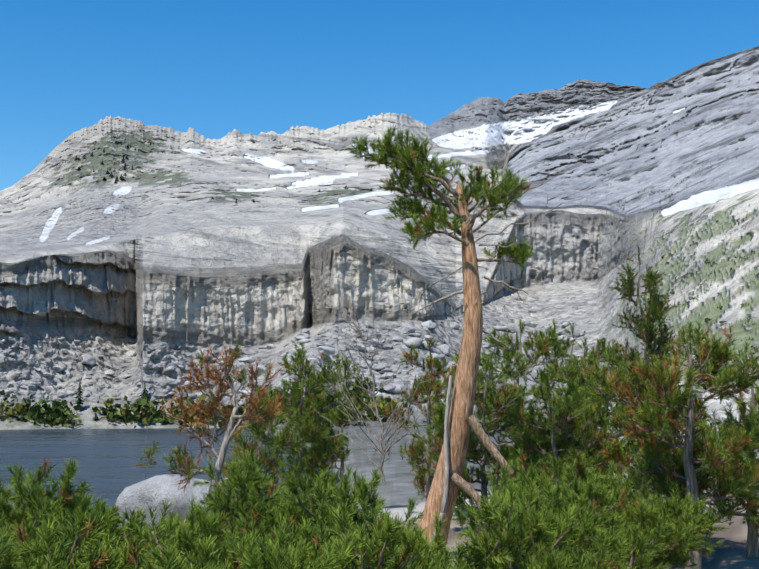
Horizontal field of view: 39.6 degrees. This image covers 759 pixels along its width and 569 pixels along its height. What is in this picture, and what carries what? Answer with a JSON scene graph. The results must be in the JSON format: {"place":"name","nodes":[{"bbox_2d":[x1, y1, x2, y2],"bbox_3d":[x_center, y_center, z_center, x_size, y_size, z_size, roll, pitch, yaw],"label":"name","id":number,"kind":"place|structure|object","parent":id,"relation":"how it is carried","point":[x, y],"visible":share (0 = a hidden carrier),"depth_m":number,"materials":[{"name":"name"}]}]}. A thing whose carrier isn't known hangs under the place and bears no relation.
{"place":"outdoors","nodes":[
{"label":"outdoors","id":0,"kind":"place"},
{"bbox_2d":[0,46,758,568],"bbox_3d":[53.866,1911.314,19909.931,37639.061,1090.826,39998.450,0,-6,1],"label":"mountain","id":1,"kind":"structure","parent":0,"point":[166,246],"depth_m":517.40,"materials":[{"name":"stone"}]},
{"bbox_2d":[0,492,124,558],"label":"pine shrub","id":2,"kind":"object","parent":1,"relation":"on","point":[21,534],"visible":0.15,"depth_m":5.95,"materials":[{"name":"green plant"}]},
{"bbox_2d":[0,473,145,568],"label":"pine shrub","id":3,"kind":"object","parent":1,"relation":"on","point":[20,510],"visible":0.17,"depth_m":6.45,"materials":[{"name":"green plant"}]},
{"bbox_2d":[0,505,169,568],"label":"pine shrub","id":4,"kind":"object","parent":1,"relation":"on","point":[5,561],"visible":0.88,"depth_m":4.88,"materials":[{"name":"green plant"}]},
{"bbox_2d":[0,454,177,568],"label":"pine shrub","id":5,"kind":"object","parent":1,"relation":"on","point":[101,510],"visible":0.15,"depth_m":6.60,"materials":[{"name":"green plant"}]},
{"bbox_2d":[0,512,263,568],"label":"pine shrub","id":6,"kind":"object","parent":1,"relation":"on","point":[123,562],"visible":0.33,"depth_m":5.35,"materials":[{"name":"green plant"}]},
{"bbox_2d":[134,416,161,479],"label":"pine sapling","id":7,"kind":"object","parent":1,"relation":"on","point":[147,453],"visible":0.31,"depth_m":21.27,"materials":[{"name":"green plant"}]},
{"bbox_2d":[114,474,219,533],"bbox_3d":[-2.634,2.832,13.513,1.371,0.798,0.924,0,-6,1],"label":"boulder","id":8,"kind":"object","parent":1,"relation":"on","point":[154,491],"visible":0.42,"depth_m":13.16,"materials":[{"name":"stone"}]},
{"bbox_2d":[137,495,298,568],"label":"pine shrub","id":9,"kind":"object","parent":1,"relation":"on","point":[218,530],"visible":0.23,"depth_m":6.29,"materials":[{"name":"green plant"}]},
{"bbox_2d":[152,340,289,516],"bbox_3d":[-1.241,1.337,8.451,1.110,1.778,0.652,0,-6,1],"label":"dying pine","id":10,"kind":"object","parent":1,"relation":"on","point":[258,402],"visible":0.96,"depth_m":8.45,"materials":[{"name":"brown plant"}]},
{"bbox_2d":[124,499,357,568],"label":"pine shrub","id":11,"kind":"object","parent":1,"relation":"on","point":[166,558],"visible":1,"depth_m":4.85,"materials":[{"name":"green plant"}]},
{"bbox_2d":[221,403,297,500],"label":"pine","id":12,"kind":"object","parent":1,"relation":"on","point":[258,429],"visible":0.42,"depth_m":16.43,"materials":[{"name":"green plant"}]},
{"bbox_2d":[20,146,528,423],"bbox_3d":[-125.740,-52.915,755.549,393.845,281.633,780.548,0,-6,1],"label":"conifers","id":13,"kind":"object","parent":1,"relation":"on","point":[78,396],"visible":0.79,"depth_m":381.51,"materials":[{"name":"green plant"}]},
{"bbox_2d":[140,442,426,568],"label":"pine shrub","id":14,"kind":"object","parent":1,"relation":"on","point":[241,499],"visible":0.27,"depth_m":7.30,"materials":[{"name":"green plant"}]},
{"bbox_2d":[0,306,588,411],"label":"talus blocks","id":15,"kind":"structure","parent":1,"relation":"on","point":[304,334],"depth_m":405.23,"materials":[{"name":"stone"}]},
{"bbox_2d":[261,343,350,505],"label":"pine","id":16,"kind":"object","parent":1,"relation":"on","point":[306,429],"visible":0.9,"depth_m":14.62,"materials":[{"name":"green plant"}]},
{"bbox_2d":[303,350,384,502],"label":"pine","id":17,"kind":"object","parent":1,"relation":"on","point":[356,391],"visible":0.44,"depth_m":16.12,"materials":[{"name":"green plant"}]},
{"bbox_2d":[241,463,453,568],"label":"pine shrub","id":18,"kind":"object","parent":1,"relation":"on","point":[321,520],"visible":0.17,"depth_m":6.89,"materials":[{"name":"green plant"}]},
{"bbox_2d":[222,496,477,568],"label":"pine shrub","id":19,"kind":"object","parent":1,"relation":"on","point":[372,553],"visible":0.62,"depth_m":5.38,"materials":[{"name":"green plant"}]},
{"bbox_2d":[321,297,436,482],"bbox_3d":[-0.054,1.216,12.492,1.500,2.243,1.279,0,-6,1],"label":"dead shrub","id":20,"kind":"object","parent":1,"relation":"on","point":[381,451],"visible":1,"depth_m":12.39,"materials":[{"name":"grey wood"}]},
{"bbox_2d":[0,252,758,431],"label":"shore bushes","id":21,"kind":"object","parent":1,"relation":"on","point":[56,411],"visible":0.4,"depth_m":362.78,"materials":[{"name":"green plant"}]},
{"bbox_2d":[377,335,477,500],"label":"pine","id":22,"kind":"object","parent":1,"relation":"on","point":[417,449],"visible":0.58,"depth_m":14.86,"materials":[{"name":"green plant"}]},
{"bbox_2d":[348,125,563,546],"bbox_3d":[0.764,0.630,10.968,2.230,4.666,1.025,0,-6,1],"label":"tall pine","id":23,"kind":"object","parent":1,"relation":"on","point":[460,422],"visible":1,"depth_m":10.91,"materials":[{"name":"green plant"}]},
{"bbox_2d":[409,356,543,526],"bbox_3d":[1.283,1.932,12.662,1.759,2.197,1.341,2,-6,-17],"label":"pine","id":24,"kind":"object","parent":1,"relation":"on","point":[505,401],"visible":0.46,"depth_m":12.68,"materials":[{"name":"green plant"}]},
{"bbox_2d":[430,317,593,491],"bbox_3d":[1.804,1.788,14.231,2.282,2.743,2.176,0,-6,1],"label":"pine","id":25,"kind":"object","parent":1,"relation":"on","point":[508,356],"visible":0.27,"depth_m":14.35,"materials":[{"name":"green plant"}]},
{"bbox_2d":[398,477,635,568],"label":"pine shrub","id":26,"kind":"object","parent":1,"relation":"on","point":[497,545],"visible":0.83,"depth_m":6.06,"materials":[{"name":"green plant"}]},
{"bbox_2d":[490,370,628,503],"bbox_3d":[2.006,1.912,11.631,1.691,1.926,1.348,-4,-7,32],"label":"pine","id":27,"kind":"object","parent":1,"relation":"on","point":[572,404],"visible":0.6,"depth_m":11.67,"materials":[{"name":"green plant"}]},
{"bbox_2d":[448,447,673,568],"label":"pine shrub","id":28,"kind":"object","parent":1,"relation":"on","point":[589,499],"visible":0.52,"depth_m":7.64,"materials":[{"name":"green plant"}]},
{"bbox_2d":[511,318,633,474],"bbox_3d":[2.765,1.828,15.038,1.947,2.721,1.921,0,-6,1],"label":"pine","id":29,"kind":"object","parent":1,"relation":"on","point":[598,351],"visible":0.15,"depth_m":15.11,"materials":[{"name":"green plant"}]},
{"bbox_2d":[528,345,678,480],"bbox_3d":[2.653,1.821,12.537,1.810,2.208,1.421,0,-6,1],"label":"pine","id":30,"kind":"object","parent":1,"relation":"on","point":[571,369],"visible":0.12,"depth_m":12.44,"materials":[{"name":"green plant"}]},
{"bbox_2d":[597,245,679,521],"bbox_3d":[2.947,1.202,12.088,1.215,3.339,0.977,0,-6,1],"label":"pine tree","id":31,"kind":"object","parent":1,"relation":"on","point":[646,333],"visible":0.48,"depth_m":12.04,"materials":[{"name":"green plant"}]},
{"bbox_2d":[555,469,728,568],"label":"pine shrub","id":32,"kind":"object","parent":1,"relation":"on","point":[683,533],"visible":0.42,"depth_m":8.36,"materials":[{"name":"green plant"}]},
{"bbox_2d":[599,392,717,519],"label":"pine","id":33,"kind":"object","parent":1,"relation":"on","point":[615,450],"visible":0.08,"depth_m":11.08,"materials":[{"name":"green plant"}]},
{"bbox_2d":[578,320,758,568],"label":"pine","id":34,"kind":"object","parent":1,"relation":"on","point":[661,414],"visible":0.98,"depth_m":9.38,"materials":[{"name":"green plant"}]},
{"bbox_2d":[646,351,758,556],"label":"pine","id":35,"kind":"object","parent":1,"relation":"on","point":[752,537],"visible":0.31,"depth_m":10.10,"materials":[{"name":"green plant"}]},
{"bbox_2d":[0,428,758,519],"bbox_3d":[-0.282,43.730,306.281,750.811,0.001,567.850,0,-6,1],"label":"lake water","id":36,"kind":"structure","parent":0,"point":[109,459],"depth_m":212.00,"materials":[{"name":"grey liquid"}]},
{"bbox_2d":[0,0,758,190],"label":"sky","id":37,"kind":"structure","parent":0,"point":[213,68],"materials":[{"name":"blue"}]}
]}

